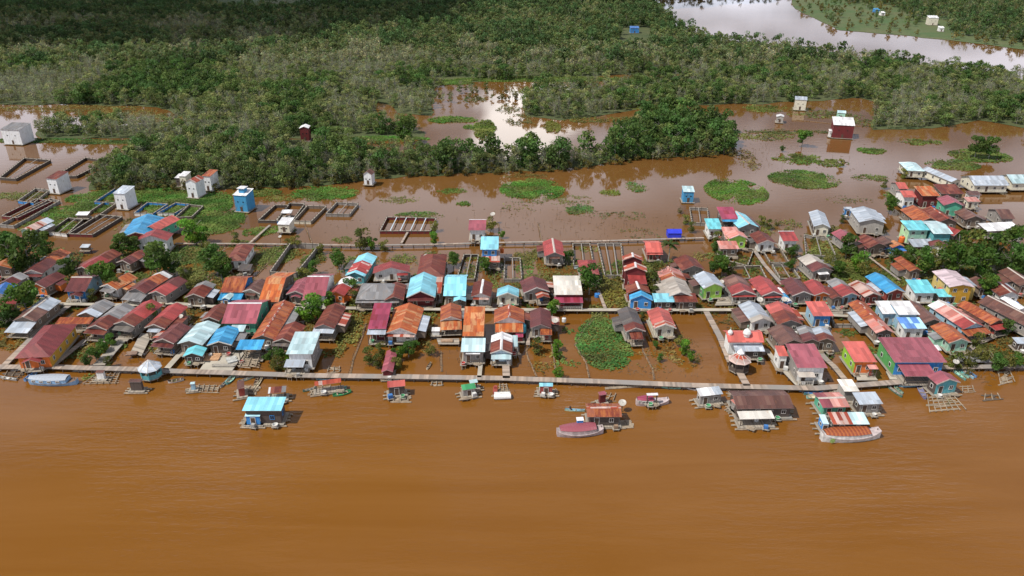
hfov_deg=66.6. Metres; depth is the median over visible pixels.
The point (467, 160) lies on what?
forest tree
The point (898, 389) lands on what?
canoe
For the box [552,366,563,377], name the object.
tree
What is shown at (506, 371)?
boardwalk
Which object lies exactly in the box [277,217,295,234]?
hut
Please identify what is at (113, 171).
forest tree
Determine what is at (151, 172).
forest tree
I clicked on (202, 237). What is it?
bush
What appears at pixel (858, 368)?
door
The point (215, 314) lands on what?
house
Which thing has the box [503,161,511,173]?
forest tree
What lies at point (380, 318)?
house
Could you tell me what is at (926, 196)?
house
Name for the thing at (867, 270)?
tree
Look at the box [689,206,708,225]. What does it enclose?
fish pen
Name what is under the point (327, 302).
tree
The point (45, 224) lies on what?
house
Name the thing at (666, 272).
house
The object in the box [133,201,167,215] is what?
fish pen
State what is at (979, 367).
boardwalk
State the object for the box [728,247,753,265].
fish pen
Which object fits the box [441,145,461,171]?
forest tree
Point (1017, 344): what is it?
house
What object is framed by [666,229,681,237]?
tent
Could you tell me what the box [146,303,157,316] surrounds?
bush
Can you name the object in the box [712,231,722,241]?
bush
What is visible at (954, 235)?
house
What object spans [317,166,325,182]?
forest tree
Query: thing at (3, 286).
house
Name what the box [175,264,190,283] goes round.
tree
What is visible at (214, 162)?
forest tree
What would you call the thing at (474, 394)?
crate
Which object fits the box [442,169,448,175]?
forest tree
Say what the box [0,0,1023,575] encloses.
water
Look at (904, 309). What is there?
house
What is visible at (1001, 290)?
house
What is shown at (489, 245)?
house
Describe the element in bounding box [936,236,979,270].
tree
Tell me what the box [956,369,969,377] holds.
canoe
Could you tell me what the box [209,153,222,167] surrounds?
forest tree
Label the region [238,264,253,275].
house
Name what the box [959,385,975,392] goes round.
log raft
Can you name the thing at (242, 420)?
log raft
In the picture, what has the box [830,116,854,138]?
birdhouse tower
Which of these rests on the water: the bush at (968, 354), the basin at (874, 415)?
the bush at (968, 354)
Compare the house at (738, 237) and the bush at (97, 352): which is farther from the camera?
the house at (738, 237)
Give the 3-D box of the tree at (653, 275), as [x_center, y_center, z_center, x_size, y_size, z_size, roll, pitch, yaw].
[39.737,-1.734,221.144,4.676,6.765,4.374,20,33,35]
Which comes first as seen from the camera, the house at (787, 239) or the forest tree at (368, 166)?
the house at (787, 239)
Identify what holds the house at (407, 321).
on the water
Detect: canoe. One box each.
[0,375,16,380]
[23,372,37,381]
[143,343,151,354]
[220,376,230,387]
[225,376,234,384]
[238,376,253,380]
[252,377,262,391]
[302,386,315,391]
[316,378,336,379]
[332,389,351,396]
[565,408,584,411]
[662,387,680,388]
[804,391,822,394]
[806,394,814,398]
[887,386,902,397]
[894,385,903,393]
[917,386,926,399]
[952,369,966,380]
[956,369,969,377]
[960,369,973,378]
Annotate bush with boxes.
[0,297,20,320]
[0,311,13,328]
[79,355,92,364]
[84,346,102,360]
[86,288,97,301]
[95,338,108,353]
[102,355,112,365]
[104,332,116,344]
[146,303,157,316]
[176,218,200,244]
[185,279,196,291]
[194,225,209,242]
[261,349,273,362]
[268,354,283,370]
[272,346,284,360]
[289,235,301,246]
[294,299,314,321]
[296,267,312,278]
[306,260,317,273]
[347,289,357,304]
[354,227,370,249]
[366,236,377,249]
[372,354,382,368]
[374,342,386,358]
[378,239,388,250]
[390,346,405,358]
[391,356,401,369]
[403,340,414,357]
[410,338,420,348]
[425,343,436,354]
[429,221,438,231]
[429,231,437,243]
[486,216,497,230]
[498,230,504,238]
[530,336,542,352]
[552,339,563,349]
[552,348,562,358]
[640,311,646,321]
[649,283,658,297]
[653,340,658,347]
[657,353,663,361]
[673,335,683,345]
[679,338,689,354]
[682,214,689,224]
[686,350,694,361]
[687,221,696,231]
[709,260,718,272]
[710,241,717,252]
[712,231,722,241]
[727,262,737,275]
[758,215,765,224]
[765,219,772,229]
[785,244,799,257]
[828,225,840,236]
[834,260,846,276]
[839,159,844,166]
[839,214,845,222]
[880,178,888,188]
[900,168,908,178]
[947,350,963,369]
[959,349,979,367]
[963,365,975,374]
[968,135,989,156]
[972,344,992,360]
[984,136,1001,158]
[990,351,1009,370]
[1002,350,1017,366]
[1010,351,1023,365]
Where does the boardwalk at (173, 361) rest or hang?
in the water
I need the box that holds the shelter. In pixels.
[281,210,293,217]
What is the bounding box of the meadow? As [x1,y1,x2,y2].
[217,0,311,5]
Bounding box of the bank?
[792,0,1023,49]
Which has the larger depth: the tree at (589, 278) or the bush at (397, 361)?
the tree at (589, 278)
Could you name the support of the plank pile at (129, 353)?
on the wooden platform at (141, 343)
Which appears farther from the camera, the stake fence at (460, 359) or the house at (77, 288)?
the house at (77, 288)
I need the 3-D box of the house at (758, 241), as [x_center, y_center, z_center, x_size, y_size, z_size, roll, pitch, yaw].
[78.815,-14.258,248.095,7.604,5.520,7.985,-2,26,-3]
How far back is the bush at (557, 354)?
188.57 m
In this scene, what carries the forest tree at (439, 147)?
on the forest ground at (391, 174)
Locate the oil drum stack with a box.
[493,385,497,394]
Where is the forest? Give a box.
[0,0,1023,169]
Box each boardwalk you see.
[0,364,901,393]
[1,302,70,364]
[49,339,85,369]
[59,302,732,313]
[164,349,181,368]
[175,237,703,247]
[249,225,270,242]
[400,232,408,243]
[477,364,482,380]
[502,365,509,381]
[525,311,529,347]
[597,290,606,307]
[703,311,730,365]
[736,373,749,385]
[746,240,780,283]
[764,349,796,384]
[765,310,847,318]
[820,353,846,378]
[869,257,900,280]
[941,364,1023,371]
[959,330,1013,362]
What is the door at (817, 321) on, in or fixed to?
in the house at (818, 313)
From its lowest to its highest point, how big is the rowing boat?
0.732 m
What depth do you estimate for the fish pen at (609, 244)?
242.31 m
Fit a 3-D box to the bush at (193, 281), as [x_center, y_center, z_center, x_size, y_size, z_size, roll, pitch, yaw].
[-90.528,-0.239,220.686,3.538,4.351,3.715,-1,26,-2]
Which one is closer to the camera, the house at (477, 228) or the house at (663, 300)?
the house at (663, 300)
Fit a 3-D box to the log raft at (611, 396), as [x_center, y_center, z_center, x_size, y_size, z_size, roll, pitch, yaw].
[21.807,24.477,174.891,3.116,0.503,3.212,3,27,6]
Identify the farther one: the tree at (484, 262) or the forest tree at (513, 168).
the forest tree at (513, 168)
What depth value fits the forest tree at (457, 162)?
318.55 m
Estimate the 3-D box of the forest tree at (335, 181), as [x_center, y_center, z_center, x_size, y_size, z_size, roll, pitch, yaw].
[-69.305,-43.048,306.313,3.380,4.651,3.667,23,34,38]
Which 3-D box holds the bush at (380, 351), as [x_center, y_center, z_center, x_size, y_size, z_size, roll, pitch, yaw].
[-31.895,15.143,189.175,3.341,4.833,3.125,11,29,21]
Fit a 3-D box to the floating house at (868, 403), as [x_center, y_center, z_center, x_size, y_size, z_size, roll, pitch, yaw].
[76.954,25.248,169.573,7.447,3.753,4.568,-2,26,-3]
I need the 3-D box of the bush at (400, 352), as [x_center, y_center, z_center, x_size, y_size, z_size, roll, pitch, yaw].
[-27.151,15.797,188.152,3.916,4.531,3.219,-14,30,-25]
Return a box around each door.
[24,361,30,367]
[213,346,218,352]
[250,417,255,422]
[394,388,399,394]
[534,329,538,335]
[594,417,599,424]
[657,329,661,335]
[703,397,707,403]
[754,323,758,329]
[779,361,784,367]
[815,319,819,325]
[818,342,823,349]
[855,365,861,372]
[861,405,867,412]
[937,386,943,393]
[950,344,955,350]
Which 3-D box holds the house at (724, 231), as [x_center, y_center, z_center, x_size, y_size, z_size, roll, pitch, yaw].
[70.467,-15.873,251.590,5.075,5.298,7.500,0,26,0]
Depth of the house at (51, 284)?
219.42 m
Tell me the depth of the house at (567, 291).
212.48 m
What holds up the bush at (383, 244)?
on the water
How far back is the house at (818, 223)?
258.18 m
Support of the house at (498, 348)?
in the water
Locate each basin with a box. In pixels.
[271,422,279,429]
[399,394,405,398]
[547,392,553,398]
[704,403,711,409]
[774,416,781,421]
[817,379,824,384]
[870,412,877,418]
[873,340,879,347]
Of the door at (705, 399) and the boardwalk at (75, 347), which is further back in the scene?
the boardwalk at (75, 347)
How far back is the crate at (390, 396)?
173.47 m
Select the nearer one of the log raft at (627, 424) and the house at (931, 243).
the log raft at (627, 424)
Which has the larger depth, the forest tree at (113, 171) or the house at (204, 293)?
the forest tree at (113, 171)
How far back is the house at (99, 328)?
197.59 m
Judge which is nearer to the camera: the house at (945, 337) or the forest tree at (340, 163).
the house at (945, 337)
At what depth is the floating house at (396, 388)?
174.51 m
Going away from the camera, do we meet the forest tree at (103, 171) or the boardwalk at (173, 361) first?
the boardwalk at (173, 361)
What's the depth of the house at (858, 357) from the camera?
182.69 m
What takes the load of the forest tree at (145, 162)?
on the forest ground at (391, 174)
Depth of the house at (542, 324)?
197.94 m
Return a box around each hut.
[76,212,91,219]
[79,244,92,253]
[91,370,113,382]
[124,379,151,393]
[175,173,180,186]
[185,382,202,393]
[233,380,250,400]
[240,414,265,428]
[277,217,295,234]
[430,327,440,337]
[516,334,524,342]
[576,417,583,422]
[591,391,609,402]
[629,26,638,32]
[775,114,783,123]
[827,129,831,137]
[836,110,845,116]
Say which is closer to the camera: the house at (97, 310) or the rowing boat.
the rowing boat
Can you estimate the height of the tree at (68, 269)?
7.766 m
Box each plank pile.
[125,351,137,355]
[203,353,221,360]
[212,364,235,366]
[226,356,237,363]
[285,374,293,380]
[440,339,452,341]
[747,425,755,430]
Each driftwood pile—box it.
[237,350,262,367]
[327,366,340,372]
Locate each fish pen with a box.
[0,157,50,180]
[0,197,59,228]
[1,198,52,220]
[17,187,49,204]
[49,217,83,236]
[62,156,102,178]
[68,213,122,237]
[83,201,115,220]
[93,187,115,204]
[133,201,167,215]
[156,201,189,215]
[175,204,203,218]
[258,204,288,223]
[269,241,319,277]
[276,202,304,222]
[293,205,326,223]
[325,201,358,216]
[380,216,435,233]
[457,253,478,282]
[503,256,521,282]
[572,242,592,268]
[597,242,622,278]
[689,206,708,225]
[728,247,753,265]
[728,264,766,281]
[762,246,788,265]
[771,262,800,279]
[803,233,835,259]
[830,309,854,327]
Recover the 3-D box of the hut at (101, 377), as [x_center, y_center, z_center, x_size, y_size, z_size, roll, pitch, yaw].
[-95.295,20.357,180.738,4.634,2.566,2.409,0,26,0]
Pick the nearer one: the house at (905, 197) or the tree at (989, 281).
the tree at (989, 281)
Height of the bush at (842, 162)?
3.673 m
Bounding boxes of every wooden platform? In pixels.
[93,341,125,365]
[115,337,128,343]
[131,333,149,357]
[200,352,244,369]
[437,338,458,345]
[714,294,733,307]
[829,308,842,313]
[856,375,877,382]
[886,371,928,379]
[957,352,991,363]
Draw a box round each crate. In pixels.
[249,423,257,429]
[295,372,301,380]
[387,341,393,348]
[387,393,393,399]
[471,392,477,398]
[612,424,619,431]
[762,424,768,430]
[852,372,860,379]
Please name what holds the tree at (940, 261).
on the water
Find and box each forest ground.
[0,0,1023,139]
[89,137,733,189]
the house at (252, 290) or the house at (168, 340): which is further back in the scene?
the house at (252, 290)
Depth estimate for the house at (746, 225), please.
256.24 m
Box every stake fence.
[255,249,280,275]
[304,222,312,242]
[348,323,366,373]
[439,350,442,371]
[459,348,462,369]
[523,244,524,273]
[525,345,536,376]
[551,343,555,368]
[574,316,596,377]
[642,346,654,379]
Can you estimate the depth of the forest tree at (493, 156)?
318.15 m
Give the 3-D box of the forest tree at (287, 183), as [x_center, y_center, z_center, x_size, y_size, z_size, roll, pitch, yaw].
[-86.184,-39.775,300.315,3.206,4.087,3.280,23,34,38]
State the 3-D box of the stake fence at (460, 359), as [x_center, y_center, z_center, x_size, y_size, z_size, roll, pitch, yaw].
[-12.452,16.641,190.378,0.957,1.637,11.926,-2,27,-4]
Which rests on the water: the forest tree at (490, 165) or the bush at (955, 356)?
the bush at (955, 356)
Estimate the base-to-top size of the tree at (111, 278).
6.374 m
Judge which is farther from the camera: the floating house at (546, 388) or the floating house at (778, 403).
the floating house at (546, 388)
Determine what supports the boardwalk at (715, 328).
in the water
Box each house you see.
[0,257,19,277]
[0,272,28,285]
[0,282,16,297]
[0,299,19,322]
[4,296,62,337]
[14,324,80,372]
[19,217,54,236]
[23,249,72,282]
[35,272,67,296]
[55,317,93,330]
[64,275,104,302]
[75,249,121,275]
[77,299,114,321]
[83,303,135,341]
[99,273,137,299]
[109,299,162,338]
[116,250,145,273]
[119,214,164,244]
[120,271,171,304]
[138,228,175,252]
[144,303,188,339]
[148,215,180,235]
[148,276,189,305]
[150,322,191,355]
[177,321,219,353]
[183,345,206,364]
[184,281,219,304]
[200,303,226,328]
[207,325,247,354]
[218,276,252,303]
[221,293,234,303]
[221,300,268,333]
[228,244,255,268]
[232,325,248,337]
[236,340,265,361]
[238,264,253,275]
[241,397,292,426]
[242,279,264,299]
[251,300,300,348]
[259,272,295,310]
[266,386,292,401]
[271,321,305,350]
[284,359,305,374]
[286,277,306,304]
[286,332,322,371]
[301,274,334,313]
[310,378,347,396]
[312,303,351,340]
[327,276,359,304]
[344,252,377,284]
[355,283,403,309]
[367,303,391,344]
[373,261,409,281]
[383,380,410,399]
[384,282,408,307]
[386,303,429,344]
[405,272,436,307]
[417,254,446,284]
[435,277,443,300]
[440,303,463,335]
[443,275,467,307]
[455,383,481,400]
[461,338,485,363]
[462,306,484,337]
[466,279,492,306]
[468,219,485,241]
[469,379,483,390]
[480,236,498,257]
[483,251,499,270]
[485,332,512,365]
[494,304,529,334]
[496,285,518,306]
[512,335,518,356]
[520,276,553,305]
[530,307,559,341]
[534,383,558,396]
[536,238,564,266]
[553,276,582,309]
[577,260,599,281]
[581,403,625,428]
[611,307,645,345]
[620,252,642,281]
[622,262,646,290]
[624,281,649,301]
[628,275,646,284]
[628,291,652,308]
[642,241,662,262]
[646,307,676,339]
[651,293,673,308]
[653,276,691,307]
[655,266,690,284]
[670,255,704,279]
[673,293,697,311]
[688,271,724,301]
[689,386,726,408]
[703,218,721,239]
[717,207,737,231]
[717,241,738,256]
[721,227,737,240]
[722,274,756,304]
[723,390,796,420]
[724,399,734,413]
[725,229,747,248]
[730,410,778,429]
[731,301,772,331]
[732,211,760,238]
[747,231,776,251]
[749,275,783,304]
[765,301,804,331]
[765,324,805,350]
[771,346,787,371]
[774,287,791,306]
[775,277,813,305]
[776,231,798,250]
[785,344,827,385]
[796,254,833,280]
[796,325,820,346]
[803,279,829,301]
[803,301,833,327]
[805,392,849,419]
[807,210,830,236]
[810,414,828,434]
[812,326,835,351]
[824,286,843,307]
[826,278,859,304]
[827,412,869,427]
[828,379,859,403]
[830,229,861,252]
[839,341,877,376]
[840,207,851,215]
[846,299,894,342]
[847,206,886,235]
[848,280,881,305]
[848,392,883,416]
[857,234,887,257]
[865,272,905,300]
[874,337,946,385]
[875,236,893,253]
[875,301,895,325]
[888,182,908,196]
[888,240,906,255]
[889,301,919,330]
[890,256,921,279]
[894,317,926,336]
[895,190,915,207]
[896,220,929,245]
[899,205,938,221]
[903,280,936,303]
[908,239,931,250]
[910,301,941,332]
[913,186,939,207]
[919,371,961,398]
[922,206,958,227]
[923,221,952,240]
[925,15,938,24]
[927,299,991,342]
[927,322,971,354]
[928,239,947,254]
[931,269,976,304]
[932,289,951,303]
[933,184,963,200]
[936,26,943,31]
[936,195,965,216]
[948,226,960,244]
[954,208,986,228]
[957,301,1009,337]
[962,191,980,198]
[964,197,980,208]
[969,276,985,298]
[978,222,1014,238]
[978,295,1023,335]
[984,209,1014,221]
[984,276,1020,300]
[997,267,1023,294]
[1000,297,1023,310]
[1008,337,1023,353]
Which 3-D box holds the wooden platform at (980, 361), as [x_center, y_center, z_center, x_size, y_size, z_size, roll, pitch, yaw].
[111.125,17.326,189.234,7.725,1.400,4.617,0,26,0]
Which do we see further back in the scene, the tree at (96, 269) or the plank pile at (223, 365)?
the tree at (96, 269)
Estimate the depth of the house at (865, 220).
258.71 m
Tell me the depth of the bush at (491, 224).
261.01 m
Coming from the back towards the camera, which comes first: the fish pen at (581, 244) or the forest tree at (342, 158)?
the forest tree at (342, 158)
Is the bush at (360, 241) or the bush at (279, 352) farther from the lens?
the bush at (360, 241)
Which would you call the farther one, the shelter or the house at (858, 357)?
the shelter
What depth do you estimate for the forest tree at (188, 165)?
309.00 m
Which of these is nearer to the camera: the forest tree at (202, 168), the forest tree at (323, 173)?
the forest tree at (323, 173)
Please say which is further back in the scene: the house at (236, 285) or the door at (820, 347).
the house at (236, 285)
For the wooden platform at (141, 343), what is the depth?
194.21 m
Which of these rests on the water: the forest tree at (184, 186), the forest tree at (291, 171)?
the forest tree at (184, 186)
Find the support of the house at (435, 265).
in the water
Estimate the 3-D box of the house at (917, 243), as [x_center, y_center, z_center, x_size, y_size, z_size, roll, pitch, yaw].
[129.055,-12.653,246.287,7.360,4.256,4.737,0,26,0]
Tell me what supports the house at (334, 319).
in the water
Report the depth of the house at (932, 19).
692.45 m
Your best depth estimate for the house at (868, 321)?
199.20 m
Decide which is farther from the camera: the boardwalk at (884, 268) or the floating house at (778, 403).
the boardwalk at (884, 268)
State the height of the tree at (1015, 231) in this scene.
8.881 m
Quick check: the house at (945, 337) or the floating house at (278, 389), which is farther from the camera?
the house at (945, 337)
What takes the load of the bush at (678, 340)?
on the water
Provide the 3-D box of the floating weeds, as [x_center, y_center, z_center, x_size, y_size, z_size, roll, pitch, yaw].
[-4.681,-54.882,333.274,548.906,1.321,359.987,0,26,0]
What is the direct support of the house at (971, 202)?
on the water
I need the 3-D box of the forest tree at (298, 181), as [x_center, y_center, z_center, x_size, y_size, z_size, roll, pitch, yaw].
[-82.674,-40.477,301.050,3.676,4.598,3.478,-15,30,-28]
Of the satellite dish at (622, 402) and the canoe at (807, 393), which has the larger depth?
the canoe at (807, 393)
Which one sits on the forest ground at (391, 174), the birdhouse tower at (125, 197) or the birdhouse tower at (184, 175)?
the birdhouse tower at (184, 175)
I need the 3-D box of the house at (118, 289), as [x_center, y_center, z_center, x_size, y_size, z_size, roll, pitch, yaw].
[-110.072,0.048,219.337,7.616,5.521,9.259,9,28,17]
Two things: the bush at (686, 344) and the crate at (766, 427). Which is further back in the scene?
the bush at (686, 344)
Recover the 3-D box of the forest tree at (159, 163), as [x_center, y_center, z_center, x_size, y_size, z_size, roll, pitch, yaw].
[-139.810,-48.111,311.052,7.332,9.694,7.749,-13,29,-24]
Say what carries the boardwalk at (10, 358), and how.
in the water
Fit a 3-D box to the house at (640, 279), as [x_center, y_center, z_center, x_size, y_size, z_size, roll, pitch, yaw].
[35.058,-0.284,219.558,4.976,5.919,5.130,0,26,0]
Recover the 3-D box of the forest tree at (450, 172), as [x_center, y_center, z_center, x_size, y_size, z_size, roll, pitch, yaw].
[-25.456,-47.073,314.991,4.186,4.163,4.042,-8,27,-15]
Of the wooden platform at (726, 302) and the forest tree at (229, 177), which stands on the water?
the wooden platform at (726, 302)
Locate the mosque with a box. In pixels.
[723,328,764,359]
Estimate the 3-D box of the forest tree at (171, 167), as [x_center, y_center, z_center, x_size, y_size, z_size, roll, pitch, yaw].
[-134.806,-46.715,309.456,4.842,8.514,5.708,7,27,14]
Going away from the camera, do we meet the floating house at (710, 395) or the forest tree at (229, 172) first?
the floating house at (710, 395)
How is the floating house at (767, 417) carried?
on the water
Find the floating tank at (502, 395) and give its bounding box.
[494,392,510,399]
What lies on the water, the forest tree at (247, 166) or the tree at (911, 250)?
the tree at (911, 250)
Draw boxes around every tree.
[0,230,16,260]
[1,280,39,307]
[4,253,26,272]
[5,228,47,267]
[30,230,53,255]
[54,257,79,280]
[84,260,115,281]
[85,166,96,180]
[86,175,96,187]
[88,161,101,178]
[97,167,111,182]
[101,153,110,165]
[105,276,120,282]
[106,152,133,180]
[107,176,115,187]
[108,162,117,181]
[109,232,130,256]
[112,162,126,179]
[115,174,124,185]
[120,177,127,185]
[123,163,143,183]
[123,169,136,185]
[126,236,140,252]
[128,150,146,167]
[131,161,142,173]
[137,169,150,186]
[141,159,151,170]
[143,240,169,272]
[145,164,161,184]
[150,155,168,174]
[156,172,168,184]
[158,158,170,175]
[159,252,180,276]
[164,155,173,161]
[166,159,177,177]
[166,160,182,179]
[173,149,186,166]
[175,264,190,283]
[179,179,186,189]
[182,163,194,174]
[183,156,197,169]
[185,164,198,176]
[187,158,200,175]
[194,153,210,172]
[194,158,201,174]
[197,243,227,272]
[198,241,213,258]
[202,256,231,283]
[205,158,215,169]
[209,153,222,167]
[209,154,221,171]
[211,160,221,175]
[216,162,235,182]
[220,168,232,185]
[221,147,233,162]
[222,156,237,167]
[229,231,239,242]
[230,161,245,181]
[232,166,242,183]
[236,146,254,163]
[239,160,252,183]
[239,169,252,185]
[246,157,258,175]
[247,167,262,182]
[248,160,259,174]
[256,168,270,185]
[260,161,271,176]
[264,166,280,181]
[267,158,275,167]
[267,177,274,188]
[271,161,289,185]
[273,150,288,162]
[277,148,292,167]
[280,155,294,175]
[281,169,292,185]
[284,180,290,188]
[286,148,309,174]
[287,163,296,178]
[295,178,302,187]
[296,167,309,180]
[297,165,308,181]
[304,141,325,172]
[304,292,324,318]
[311,157,326,178]
[313,179,319,185]
[314,165,327,178]
[316,243,323,253]
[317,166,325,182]
[321,148,332,168]
[322,158,338,183]
[322,291,334,305]
[329,154,343,168]
[329,247,346,269]
[330,161,347,167]
[331,174,338,182]
[334,168,346,183]
[335,155,348,175]
[342,278,358,287]
[343,163,352,179]
[344,156,360,174]
[345,154,358,168]
[348,161,360,179]
[358,170,365,178]
[362,159,370,169]
[362,345,375,364]
[367,148,389,174]
[372,159,380,173]
[381,159,390,168]
[388,163,396,172]
[389,156,404,172]
[393,115,415,143]
[401,149,414,166]
[402,158,410,172]
[411,160,418,171]
[428,149,444,171]
[431,159,441,172]
[432,140,450,171]
[434,161,441,174]
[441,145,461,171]
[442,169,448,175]
[445,168,453,175]
[447,251,459,267]
[454,155,461,171]
[462,165,468,175]
[464,158,471,173]
[466,152,477,171]
[474,153,487,169]
[478,257,490,272]
[486,153,495,167]
[487,162,494,170]
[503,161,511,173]
[508,157,516,171]
[523,155,534,170]
[531,153,539,169]
[544,163,551,171]
[546,299,559,315]
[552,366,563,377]
[563,249,574,259]
[577,262,602,294]
[645,271,658,289]
[650,260,665,281]
[661,239,678,261]
[713,254,729,276]
[784,258,796,269]
[797,129,813,146]
[823,253,840,270]
[840,232,859,259]
[851,250,866,259]
[851,250,871,272]
[856,259,878,277]
[883,193,899,213]
[886,247,903,261]
[900,245,918,263]
[913,245,939,274]
[930,241,951,265]
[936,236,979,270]
[957,228,976,243]
[960,228,991,251]
[971,332,985,348]
[972,242,998,276]
[976,231,1016,271]
[977,272,1001,295]
[999,318,1016,334]
[1004,224,1023,247]
[1004,242,1023,272]
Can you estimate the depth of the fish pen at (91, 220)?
264.65 m
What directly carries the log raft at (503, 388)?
on the water
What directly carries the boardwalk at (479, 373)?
in the water
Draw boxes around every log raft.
[2,370,24,379]
[82,372,119,383]
[196,384,220,392]
[236,385,260,394]
[239,416,290,424]
[307,385,330,395]
[390,393,410,402]
[430,380,442,385]
[498,383,508,391]
[605,385,640,389]
[606,392,615,401]
[620,419,633,428]
[726,389,747,396]
[926,394,966,411]
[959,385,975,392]
[981,393,1003,401]
[998,370,1014,385]
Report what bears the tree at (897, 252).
on the water
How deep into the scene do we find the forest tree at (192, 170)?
310.26 m
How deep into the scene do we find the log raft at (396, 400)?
173.68 m
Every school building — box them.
[922,167,960,187]
[959,176,1009,193]
[1000,174,1023,191]
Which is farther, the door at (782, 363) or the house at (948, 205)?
the house at (948, 205)
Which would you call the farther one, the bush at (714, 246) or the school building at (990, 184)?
the school building at (990, 184)
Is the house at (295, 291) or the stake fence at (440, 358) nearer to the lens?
the stake fence at (440, 358)
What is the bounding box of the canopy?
[644,393,659,406]
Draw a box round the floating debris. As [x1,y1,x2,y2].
[0,124,1022,390]
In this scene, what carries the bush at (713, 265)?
on the water
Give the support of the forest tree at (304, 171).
on the forest ground at (391, 174)
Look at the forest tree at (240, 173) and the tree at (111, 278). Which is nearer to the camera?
the tree at (111, 278)
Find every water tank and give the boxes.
[520,323,525,333]
[898,236,904,242]
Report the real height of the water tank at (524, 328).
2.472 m
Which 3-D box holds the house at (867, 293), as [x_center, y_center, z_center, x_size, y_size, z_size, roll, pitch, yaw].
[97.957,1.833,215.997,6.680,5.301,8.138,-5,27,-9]
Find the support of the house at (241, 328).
in the water
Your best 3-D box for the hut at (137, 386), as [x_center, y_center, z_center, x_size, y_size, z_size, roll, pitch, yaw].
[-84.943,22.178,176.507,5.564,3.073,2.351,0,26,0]
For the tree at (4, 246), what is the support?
on the water
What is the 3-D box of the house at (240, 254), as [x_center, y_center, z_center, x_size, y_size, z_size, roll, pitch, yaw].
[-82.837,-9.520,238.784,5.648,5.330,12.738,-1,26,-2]
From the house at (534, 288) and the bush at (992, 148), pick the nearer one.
the house at (534, 288)
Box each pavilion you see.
[137,360,162,382]
[728,348,750,374]
[897,162,923,178]
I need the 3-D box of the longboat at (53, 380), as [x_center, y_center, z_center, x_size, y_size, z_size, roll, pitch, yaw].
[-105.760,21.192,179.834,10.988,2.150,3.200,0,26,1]
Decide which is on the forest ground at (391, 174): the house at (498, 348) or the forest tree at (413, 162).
the forest tree at (413, 162)
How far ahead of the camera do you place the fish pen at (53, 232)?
264.76 m
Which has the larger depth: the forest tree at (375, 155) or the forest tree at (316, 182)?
the forest tree at (375, 155)
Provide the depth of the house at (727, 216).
261.58 m
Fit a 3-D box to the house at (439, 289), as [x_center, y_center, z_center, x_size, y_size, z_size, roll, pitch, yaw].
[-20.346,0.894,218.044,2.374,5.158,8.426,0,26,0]
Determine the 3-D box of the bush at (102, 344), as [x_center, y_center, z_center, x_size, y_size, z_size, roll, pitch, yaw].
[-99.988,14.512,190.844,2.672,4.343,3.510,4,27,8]
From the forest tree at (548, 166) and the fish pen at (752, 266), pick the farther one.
the forest tree at (548, 166)
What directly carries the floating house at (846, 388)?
on the water
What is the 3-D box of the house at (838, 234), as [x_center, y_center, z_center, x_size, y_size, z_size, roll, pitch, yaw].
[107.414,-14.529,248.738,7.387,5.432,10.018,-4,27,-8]
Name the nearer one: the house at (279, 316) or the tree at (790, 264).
the house at (279, 316)
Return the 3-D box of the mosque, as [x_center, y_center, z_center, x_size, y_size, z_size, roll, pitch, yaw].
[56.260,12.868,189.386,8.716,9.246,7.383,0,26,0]
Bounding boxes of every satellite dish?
[618,399,625,411]
[952,359,958,372]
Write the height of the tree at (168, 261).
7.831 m
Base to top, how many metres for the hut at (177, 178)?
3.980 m
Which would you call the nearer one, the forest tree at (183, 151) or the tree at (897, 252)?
the tree at (897, 252)
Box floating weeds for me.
[0,75,1023,403]
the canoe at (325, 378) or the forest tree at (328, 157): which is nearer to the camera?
the canoe at (325, 378)
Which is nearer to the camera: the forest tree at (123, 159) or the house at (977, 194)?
the house at (977, 194)
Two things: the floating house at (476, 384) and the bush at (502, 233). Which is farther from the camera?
the bush at (502, 233)
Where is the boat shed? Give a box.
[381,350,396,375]
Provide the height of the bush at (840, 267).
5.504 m
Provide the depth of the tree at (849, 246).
239.33 m
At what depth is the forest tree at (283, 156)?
313.90 m
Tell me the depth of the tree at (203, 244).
240.47 m
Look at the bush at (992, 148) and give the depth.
332.69 m
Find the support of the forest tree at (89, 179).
on the forest ground at (391, 174)
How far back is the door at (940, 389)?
174.70 m
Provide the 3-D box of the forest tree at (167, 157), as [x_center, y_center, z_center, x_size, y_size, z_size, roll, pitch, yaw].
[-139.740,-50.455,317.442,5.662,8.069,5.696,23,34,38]
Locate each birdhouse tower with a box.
[0,122,34,144]
[45,171,73,194]
[112,185,139,210]
[179,171,190,189]
[185,175,207,198]
[202,169,220,191]
[233,186,257,212]
[299,124,311,141]
[363,168,375,185]
[680,186,694,202]
[793,96,806,110]
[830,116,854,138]
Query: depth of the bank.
704.18 m
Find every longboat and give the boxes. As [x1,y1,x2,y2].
[28,374,78,385]
[556,422,603,437]
[635,395,668,405]
[819,426,881,442]
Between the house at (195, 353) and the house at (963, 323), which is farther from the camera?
the house at (963, 323)
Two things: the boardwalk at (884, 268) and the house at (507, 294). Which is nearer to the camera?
the house at (507, 294)
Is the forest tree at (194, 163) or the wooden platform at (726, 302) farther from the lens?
the forest tree at (194, 163)
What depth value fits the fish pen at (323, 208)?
275.22 m
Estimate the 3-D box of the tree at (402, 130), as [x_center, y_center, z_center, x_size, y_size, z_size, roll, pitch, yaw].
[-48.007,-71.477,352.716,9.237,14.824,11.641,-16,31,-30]
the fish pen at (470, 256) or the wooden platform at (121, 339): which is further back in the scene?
the fish pen at (470, 256)

